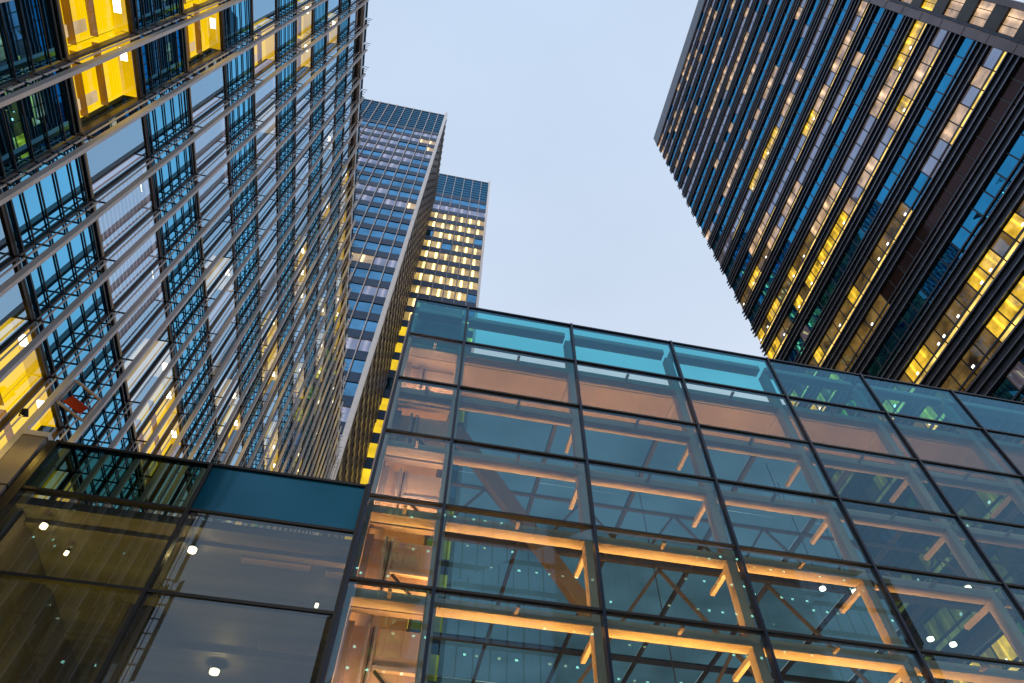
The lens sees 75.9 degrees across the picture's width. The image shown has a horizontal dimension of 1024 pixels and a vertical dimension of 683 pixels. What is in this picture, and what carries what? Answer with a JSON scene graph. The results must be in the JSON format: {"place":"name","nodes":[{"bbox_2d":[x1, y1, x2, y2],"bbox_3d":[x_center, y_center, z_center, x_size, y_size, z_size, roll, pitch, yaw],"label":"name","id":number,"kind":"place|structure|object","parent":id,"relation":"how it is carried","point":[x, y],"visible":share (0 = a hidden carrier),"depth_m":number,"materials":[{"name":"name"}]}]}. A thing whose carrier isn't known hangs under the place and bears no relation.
{"place":"outdoors","nodes":[
{"label":"outdoors","id":0,"kind":"place"},
{"bbox_2d":[0,0,371,531],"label":"finned office block","id":1,"kind":"structure","parent":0,"point":[178,186],"depth_m":16.68,"materials":[{"name":"metal"}]},
{"bbox_2d":[0,259,33,347],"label":"window","id":2,"kind":"structure","parent":1,"relation":"in","point":[15,308],"depth_m":10.79,"materials":[{"name":"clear glass"}]},
{"bbox_2d":[0,324,48,405],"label":"window","id":3,"kind":"structure","parent":1,"relation":"in","point":[34,364],"depth_m":11.68,"materials":[{"name":"yellow glass"}]},
{"bbox_2d":[0,375,61,449],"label":"window","id":4,"kind":"structure","parent":1,"relation":"in","point":[51,418],"depth_m":12.10,"materials":[{"name":"yellow glass"}]},
{"bbox_2d":[56,379,100,421],"bbox_3d":[-7.981,1.088,12.123,0.260,0.640,0.595,-26,-59,18],"label":"hanging frame sign","id":5,"kind":"object","parent":1,"relation":"attached to","point":[75,404],"visible":1,"depth_m":12.03,"materials":[{"name":"metal"}]},
{"bbox_2d":[57,0,134,57],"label":"window","id":6,"kind":"structure","parent":1,"relation":"in","point":[81,20],"depth_m":12.08,"materials":[{"name":"yellow glass"}]},
{"bbox_2d":[68,30,141,131],"bbox_3d":[-7.789,-4.918,12.352,0.390,2.846,1.264,10,-55,-6],"label":"window","id":7,"kind":"structure","parent":1,"relation":"in","point":[97,86],"depth_m":12.83,"materials":[{"name":"yellow glass"}]},
{"bbox_2d":[80,95,149,197],"bbox_3d":[-8.181,-3.922,13.058,0.680,2.846,1.264,10,-55,-6],"label":"window","id":8,"kind":"structure","parent":1,"relation":"in","point":[114,156],"depth_m":13.19,"materials":[{"name":"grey glass"}]},
{"bbox_2d":[94,159,155,255],"bbox_3d":[-8.258,-2.874,13.798,0.330,2.846,1.264,10,-55,-6],"label":"window","id":9,"kind":"structure","parent":1,"relation":"in","point":[113,225],"depth_m":13.85,"materials":[{"name":"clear glass"}]},
{"bbox_2d":[104,212,161,307],"bbox_3d":[-8.508,-1.854,14.519,0.330,2.846,1.264,10,-55,-6],"label":"window","id":10,"kind":"structure","parent":1,"relation":"in","point":[123,279],"depth_m":14.57,"materials":[{"name":"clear glass"}]},
{"bbox_2d":[113,261,166,355],"bbox_3d":[-8.757,-0.834,15.241,0.330,2.846,1.264,10,-55,-6],"label":"window","id":11,"kind":"structure","parent":1,"relation":"in","point":[127,333],"depth_m":15.30,"materials":[{"name":"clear glass"}]},
{"bbox_2d":[122,304,171,397],"bbox_3d":[-9.178,0.157,15.944,0.680,2.846,1.264,10,-55,-6],"label":"window","id":12,"kind":"structure","parent":1,"relation":"in","point":[135,377],"depth_m":16.02,"materials":[{"name":"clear glass"}]},
{"bbox_2d":[129,344,176,436],"bbox_3d":[-9.428,1.176,16.665,0.680,2.846,1.264,10,-55,-6],"label":"window","id":13,"kind":"structure","parent":1,"relation":"in","point":[169,379],"depth_m":16.73,"materials":[{"name":"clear glass"}]},
{"bbox_2d":[136,382,180,451],"bbox_3d":[-9.535,2.220,17.402,0.390,2.846,1.264,10,-55,-6],"label":"window","id":14,"kind":"structure","parent":1,"relation":"in","point":[177,410],"depth_m":18.20,"materials":[{"name":"yellow glass"}]},
{"bbox_2d":[146,413,184,455],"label":"window","id":15,"kind":"structure","parent":1,"relation":"in","point":[178,430],"depth_m":18.92,"materials":[{"name":"yellow glass"}]},
{"bbox_2d":[184,0,224,69],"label":"window","id":16,"kind":"structure","parent":1,"relation":"in","point":[201,35],"depth_m":16.89,"materials":[{"name":"yellow glass"}]},
{"bbox_2d":[188,48,226,123],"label":"window","id":17,"kind":"structure","parent":1,"relation":"in","point":[205,94],"depth_m":17.07,"materials":[{"name":"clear glass"}]},
{"bbox_2d":[193,101,228,171],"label":"window","id":18,"kind":"structure","parent":1,"relation":"in","point":[208,144],"depth_m":17.70,"materials":[{"name":"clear glass"}]},
{"bbox_2d":[196,146,230,215],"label":"window","id":19,"kind":"structure","parent":1,"relation":"in","point":[221,180],"depth_m":18.40,"materials":[{"name":"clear glass"}]},
{"bbox_2d":[199,187,232,257],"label":"window","id":20,"kind":"structure","parent":1,"relation":"in","point":[224,221],"depth_m":19.13,"materials":[{"name":"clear glass"}]},
{"bbox_2d":[202,226,234,295],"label":"window","id":21,"kind":"structure","parent":1,"relation":"in","point":[223,263],"depth_m":19.86,"materials":[{"name":"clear glass"}]},
{"bbox_2d":[207,261,236,330],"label":"window","id":22,"kind":"structure","parent":1,"relation":"in","point":[230,292],"depth_m":20.56,"materials":[{"name":"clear glass"}]},
{"bbox_2d":[209,294,237,361],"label":"window","id":23,"kind":"structure","parent":1,"relation":"in","point":[228,331],"depth_m":21.30,"materials":[{"name":"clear glass"}]},
{"bbox_2d":[212,326,238,394],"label":"window","id":24,"kind":"structure","parent":1,"relation":"in","point":[235,338],"depth_m":22.00,"materials":[{"name":"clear glass"}]},
{"bbox_2d":[213,355,240,421],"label":"window","id":25,"kind":"structure","parent":1,"relation":"in","point":[237,367],"depth_m":22.73,"materials":[{"name":"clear glass"}]},
{"bbox_2d":[217,383,241,446],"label":"window","id":26,"kind":"structure","parent":1,"relation":"in","point":[239,394],"depth_m":23.43,"materials":[{"name":"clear glass"}]},
{"bbox_2d":[220,430,244,465],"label":"window","id":27,"kind":"structure","parent":1,"relation":"in","point":[232,436],"depth_m":25.51,"materials":[{"name":"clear glass"}]},
{"bbox_2d":[251,0,276,32],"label":"window","id":28,"kind":"structure","parent":1,"relation":"in","point":[264,11],"depth_m":20.01,"materials":[{"name":"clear glass"}]},
{"bbox_2d":[252,22,277,75],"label":"window","id":29,"kind":"structure","parent":1,"relation":"in","point":[268,48],"depth_m":21.61,"materials":[{"name":"yellow glass"}]},
{"bbox_2d":[253,59,277,116],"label":"window","id":30,"kind":"structure","parent":1,"relation":"in","point":[267,94],"depth_m":21.54,"materials":[{"name":"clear glass"}]},
{"bbox_2d":[254,101,277,154],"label":"window","id":31,"kind":"structure","parent":1,"relation":"in","point":[270,130],"depth_m":22.24,"materials":[{"name":"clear glass"}]},
{"bbox_2d":[255,137,277,192],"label":"window","id":32,"kind":"structure","parent":1,"relation":"in","point":[272,165],"depth_m":22.96,"materials":[{"name":"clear glass"}]},
{"bbox_2d":[258,172,277,226],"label":"window","id":33,"kind":"structure","parent":1,"relation":"in","point":[267,206],"depth_m":23.68,"materials":[{"name":"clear glass"}]},
{"bbox_2d":[257,204,278,257],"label":"window","id":34,"kind":"structure","parent":1,"relation":"in","point":[275,228],"depth_m":24.41,"materials":[{"name":"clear glass"}]},
{"bbox_2d":[259,233,278,285],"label":"window","id":35,"kind":"structure","parent":1,"relation":"in","point":[276,257],"depth_m":25.11,"materials":[{"name":"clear glass"}]},
{"bbox_2d":[259,262,278,313],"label":"window","id":36,"kind":"structure","parent":1,"relation":"in","point":[264,305],"depth_m":25.84,"materials":[{"name":"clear glass"}]},
{"bbox_2d":[261,289,278,342],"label":"window","id":37,"kind":"structure","parent":1,"relation":"in","point":[277,298],"depth_m":26.56,"materials":[{"name":"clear glass"}]},
{"bbox_2d":[262,380,279,430],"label":"window","id":38,"kind":"structure","parent":1,"relation":"in","point":[272,383],"depth_m":29.75,"materials":[{"name":"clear glass"}]},
{"bbox_2d":[263,400,279,449],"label":"window","id":39,"kind":"structure","parent":1,"relation":"in","point":[278,415],"depth_m":30.18,"materials":[{"name":"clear glass"}]},
{"bbox_2d":[295,214,308,256],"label":"window","id":40,"kind":"structure","parent":1,"relation":"in","point":[305,225],"depth_m":29.68,"materials":[{"name":"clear glass"}]},
{"bbox_2d":[295,161,309,205],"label":"window","id":41,"kind":"structure","parent":1,"relation":"in","point":[300,192],"depth_m":28.22,"materials":[{"name":"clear glass"}]},
{"bbox_2d":[295,187,309,230],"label":"window","id":42,"kind":"structure","parent":1,"relation":"in","point":[306,210],"depth_m":28.96,"materials":[{"name":"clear glass"}]},
{"bbox_2d":[296,132,310,174],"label":"window","id":43,"kind":"structure","parent":1,"relation":"in","point":[304,158],"depth_m":27.56,"materials":[{"name":"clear glass"}]},
{"bbox_2d":[295,32,312,81],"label":"window","id":44,"kind":"structure","parent":1,"relation":"in","point":[306,59],"depth_m":26.11,"materials":[{"name":"yellow glass"}]},
{"bbox_2d":[296,101,311,144],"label":"window","id":45,"kind":"structure","parent":1,"relation":"in","point":[305,127],"depth_m":26.79,"materials":[{"name":"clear glass"}]},
{"bbox_2d":[296,66,312,113],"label":"window","id":46,"kind":"structure","parent":1,"relation":"in","point":[305,95],"depth_m":26.20,"materials":[{"name":"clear glass"}]},
{"bbox_2d":[297,0,313,35],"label":"window","id":47,"kind":"structure","parent":1,"relation":"in","point":[305,23],"depth_m":25.46,"materials":[{"name":"yellow glass"}]},
{"bbox_2d":[324,102,335,137],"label":"window","id":48,"kind":"structure","parent":1,"relation":"in","point":[331,123],"depth_m":31.34,"materials":[{"name":"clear glass"}]},
{"bbox_2d":[324,75,336,112],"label":"window","id":49,"kind":"structure","parent":1,"relation":"in","point":[331,96],"depth_m":30.61,"materials":[{"name":"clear glass"}]},
{"bbox_2d":[325,43,338,83],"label":"window","id":50,"kind":"structure","parent":1,"relation":"in","point":[331,69],"depth_m":30.05,"materials":[{"name":"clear glass"}]},
{"bbox_2d":[326,16,339,53],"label":"window","id":51,"kind":"structure","parent":1,"relation":"in","point":[333,36],"depth_m":30.04,"materials":[{"name":"yellow glass"}]},
{"bbox_2d":[328,0,339,20],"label":"window","id":52,"kind":"structure","parent":1,"relation":"in","point":[333,5],"depth_m":28.41,"materials":[{"name":"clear glass"}]},
{"bbox_2d":[349,1,359,32],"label":"window","id":53,"kind":"structure","parent":1,"relation":"in","point":[354,18],"depth_m":33.02,"materials":[{"name":"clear glass"}]},
{"bbox_2d":[330,99,447,482],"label":"fin clad tower","id":54,"kind":"structure","parent":0,"point":[400,157],"depth_m":103.26,"materials":[{"name":"blue glass"}]},
{"bbox_2d":[360,173,490,676],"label":"lit office tower","id":55,"kind":"structure","parent":0,"point":[449,266],"depth_m":148.05,"materials":[{"name":"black glass"}]},
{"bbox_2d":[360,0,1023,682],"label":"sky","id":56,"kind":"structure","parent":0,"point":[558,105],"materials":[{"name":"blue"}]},
{"bbox_2d":[653,0,1023,682],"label":"dark office tower","id":57,"kind":"structure","parent":0,"point":[849,176],"depth_m":66.78,"materials":[{"name":"black glass"}]},
{"bbox_2d":[905,358,925,383],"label":"window","id":58,"kind":"structure","parent":57,"relation":"in","point":[914,369],"depth_m":56.05,"materials":[{"name":"yellow glass"}]},
{"bbox_2d":[911,288,930,313],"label":"window","id":59,"kind":"structure","parent":57,"relation":"in","point":[920,297],"depth_m":56.87,"materials":[{"name":"blue glass"}]},
{"bbox_2d":[910,0,936,10],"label":"corner window","id":60,"kind":"structure","parent":57,"relation":"in","point":[926,4],"depth_m":62.90,"materials":[{"name":"yellow glass"}]},
{"bbox_2d":[915,344,935,371],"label":"window","id":61,"kind":"structure","parent":57,"relation":"in","point":[924,355],"depth_m":55.18,"materials":[{"name":"yellow glass"}]},
{"bbox_2d":[920,273,940,299],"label":"window","id":62,"kind":"structure","parent":57,"relation":"in","point":[929,284],"depth_m":55.99,"materials":[{"name":"blue glass"}]},
{"bbox_2d":[925,329,946,357],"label":"window","id":63,"kind":"structure","parent":57,"relation":"in","point":[935,339],"depth_m":54.30,"materials":[{"name":"brown glass"}]},
{"bbox_2d":[926,204,945,229],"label":"window","id":64,"kind":"structure","parent":57,"relation":"in","point":[936,212],"depth_m":56.78,"materials":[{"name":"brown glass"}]},
{"bbox_2d":[930,257,951,283],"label":"window","id":65,"kind":"structure","parent":57,"relation":"in","point":[941,266],"depth_m":55.12,"materials":[{"name":"blue glass"}]},
{"bbox_2d":[935,188,956,212],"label":"window","id":66,"kind":"structure","parent":57,"relation":"in","point":[945,197],"depth_m":55.92,"materials":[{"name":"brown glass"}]},
{"bbox_2d":[935,314,957,342],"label":"window","id":67,"kind":"structure","parent":57,"relation":"in","point":[946,324],"depth_m":53.44,"materials":[{"name":"brown glass"}]},
{"bbox_2d":[932,0,965,17],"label":"corner window","id":68,"kind":"structure","parent":57,"relation":"in","point":[951,8],"depth_m":59.41,"materials":[{"name":"beige glass"}]},
{"bbox_2d":[940,120,961,143],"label":"window","id":69,"kind":"structure","parent":57,"relation":"in","point":[951,127],"depth_m":56.72,"materials":[{"name":"beige glass"}]},
{"bbox_2d":[940,241,962,268],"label":"window","id":70,"kind":"structure","parent":57,"relation":"in","point":[951,250],"depth_m":54.26,"materials":[{"name":"blue glass"}]},
{"bbox_2d":[941,374,963,391],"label":"window","id":71,"kind":"structure","parent":57,"relation":"in","point":[951,383],"depth_m":51.89,"materials":[{"name":"brown glass"}]},
{"bbox_2d":[945,171,966,196],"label":"window","id":72,"kind":"structure","parent":57,"relation":"in","point":[956,179],"depth_m":55.06,"materials":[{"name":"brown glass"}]},
{"bbox_2d":[946,298,968,326],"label":"window","id":73,"kind":"structure","parent":57,"relation":"in","point":[957,308],"depth_m":52.59,"materials":[{"name":"brown glass"}]},
{"bbox_2d":[950,102,971,126],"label":"window","id":74,"kind":"structure","parent":57,"relation":"in","point":[961,110],"depth_m":55.86,"materials":[{"name":"beige glass"}]},
{"bbox_2d":[951,225,973,251],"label":"window","id":75,"kind":"structure","parent":57,"relation":"in","point":[962,233],"depth_m":53.40,"materials":[{"name":"blue glass"}]},
{"bbox_2d":[951,359,975,389],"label":"window","id":76,"kind":"structure","parent":57,"relation":"in","point":[962,370],"depth_m":50.91,"materials":[{"name":"brown glass"}]},
{"bbox_2d":[955,36,976,58],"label":"window","id":77,"kind":"structure","parent":57,"relation":"in","point":[966,42],"depth_m":56.66,"materials":[{"name":"blue glass"}]},
{"bbox_2d":[956,153,978,179],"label":"window","id":78,"kind":"structure","parent":57,"relation":"in","point":[967,161],"depth_m":54.21,"materials":[{"name":"black glass"}]},
{"bbox_2d":[957,282,980,310],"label":"window","id":79,"kind":"structure","parent":57,"relation":"in","point":[968,292],"depth_m":51.73,"materials":[{"name":"brown glass"}]},
{"bbox_2d":[960,84,982,108],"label":"window","id":80,"kind":"structure","parent":57,"relation":"in","point":[972,91],"depth_m":55.00,"materials":[{"name":"blue glass"}]},
{"bbox_2d":[961,207,985,234],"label":"window","id":81,"kind":"structure","parent":57,"relation":"in","point":[973,216],"depth_m":52.53,"materials":[{"name":"blue glass"}]},
{"bbox_2d":[962,343,987,374],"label":"window","id":82,"kind":"structure","parent":57,"relation":"in","point":[974,354],"depth_m":50.05,"materials":[{"name":"brown glass"}]},
{"bbox_2d":[956,0,995,26],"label":"corner window","id":83,"kind":"structure","parent":57,"relation":"in","point":[976,12],"depth_m":55.92,"materials":[{"name":"beige glass"}]},
{"bbox_2d":[966,135,989,161],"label":"window","id":84,"kind":"structure","parent":57,"relation":"in","point":[977,145],"depth_m":53.34,"materials":[{"name":"black glass"}]},
{"bbox_2d":[968,265,992,294],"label":"window","id":85,"kind":"structure","parent":57,"relation":"in","point":[977,279],"depth_m":50.86,"materials":[{"name":"yellow glass"}]},
{"bbox_2d":[971,65,994,89],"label":"window","id":86,"kind":"structure","parent":57,"relation":"in","point":[983,72],"depth_m":54.11,"materials":[{"name":"beige glass"}]},
{"bbox_2d":[972,190,997,217],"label":"window","id":87,"kind":"structure","parent":57,"relation":"in","point":[984,200],"depth_m":51.65,"materials":[{"name":"blue glass"}]},
{"bbox_2d":[974,327,1000,358],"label":"window","id":88,"kind":"structure","parent":57,"relation":"in","point":[985,340],"depth_m":49.20,"materials":[{"name":"brown glass"}]},
{"bbox_2d":[977,117,1001,142],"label":"window","id":89,"kind":"structure","parent":57,"relation":"in","point":[990,124],"depth_m":52.46,"materials":[{"name":"black glass"}]},
{"bbox_2d":[980,646,1004,668],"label":"window","id":90,"kind":"structure","parent":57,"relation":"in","point":[990,653],"depth_m":44.48,"materials":[{"name":"grey glass"}]},
{"bbox_2d":[979,248,1005,277],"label":"window","id":91,"kind":"structure","parent":57,"relation":"in","point":[992,258],"depth_m":49.99,"materials":[{"name":"yellow glass"}]},
{"bbox_2d":[982,46,1006,70],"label":"window","id":92,"kind":"structure","parent":57,"relation":"in","point":[994,53],"depth_m":53.28,"materials":[{"name":"blue glass"}]},
{"bbox_2d":[984,172,1009,199],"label":"window","id":93,"kind":"structure","parent":57,"relation":"in","point":[997,180],"depth_m":50.79,"materials":[{"name":"blue glass"}]},
{"bbox_2d":[986,310,1014,341],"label":"window","id":94,"kind":"structure","parent":57,"relation":"in","point":[998,323],"depth_m":48.32,"materials":[{"name":"yellow glass"}]},
{"bbox_2d":[988,97,1013,123],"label":"window","id":95,"kind":"structure","parent":57,"relation":"in","point":[1001,106],"depth_m":51.60,"materials":[{"name":"black glass"}]},
{"bbox_2d":[983,4,1023,36],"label":"corner window","id":96,"kind":"structure","parent":57,"relation":"in","point":[1005,20],"depth_m":52.58,"materials":[{"name":"beige glass"}]},
{"bbox_2d":[991,230,1018,259],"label":"window","id":97,"kind":"structure","parent":57,"relation":"in","point":[1003,242],"depth_m":49.13,"materials":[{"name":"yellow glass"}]},
{"bbox_2d":[991,634,1021,670],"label":"window","id":98,"kind":"structure","parent":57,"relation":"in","point":[1002,647],"depth_m":43.59,"materials":[{"name":"yellow glass"}]},
{"bbox_2d":[994,376,1023,401],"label":"window","id":99,"kind":"structure","parent":57,"relation":"in","point":[1007,390],"depth_m":46.74,"materials":[{"name":"blue glass"}]},
{"bbox_2d":[995,153,1022,180],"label":"window","id":100,"kind":"structure","parent":57,"relation":"in","point":[1009,162],"depth_m":49.93,"materials":[{"name":"blue glass"}]},
{"bbox_2d":[999,293,1023,324],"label":"window","id":101,"kind":"structure","parent":57,"relation":"in","point":[1012,304],"depth_m":47.48,"materials":[{"name":"yellow glass"}]},
{"bbox_2d":[1000,77,1023,103],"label":"window","id":102,"kind":"structure","parent":57,"relation":"in","point":[1014,85],"depth_m":50.75,"materials":[{"name":"black glass"}]},
{"bbox_2d":[1003,211,1023,241],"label":"window","id":103,"kind":"structure","parent":57,"relation":"in","point":[1015,225],"depth_m":48.37,"materials":[{"name":"yellow glass"}]},
{"bbox_2d":[1007,360,1023,393],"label":"window","id":104,"kind":"structure","parent":57,"relation":"in","point":[1016,375],"depth_m":46.08,"materials":[{"name":"grey glass"}]},
{"bbox_2d":[1008,133,1023,160],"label":"window","id":105,"kind":"structure","parent":57,"relation":"in","point":[1017,149],"depth_m":49.31,"materials":[{"name":"blue glass"}]},
{"bbox_2d":[1011,275,1023,302],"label":"window","id":106,"kind":"structure","parent":57,"relation":"in","point":[1018,291],"depth_m":47.07,"materials":[{"name":"yellow glass"}]},
{"label":"ground","id":107,"kind":"structure","parent":0,"visible":0},
{"bbox_2d":[0,429,52,497],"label":"stone pier","id":108,"kind":"structure","parent":107,"relation":"on","point":[21,453],"depth_m":10.57,"materials":[{"name":"stone"}]},
{"bbox_2d":[0,439,368,682],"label":"glass block","id":109,"kind":"structure","parent":107,"relation":"on","point":[210,585],"depth_m":10.54,"materials":[{"name":"glass"}]},
{"bbox_2d":[320,296,1023,682],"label":"glass atrium","id":110,"kind":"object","parent":107,"relation":"on","point":[638,534],"visible":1,"depth_m":16.12,"materials":[{"name":"glass"}]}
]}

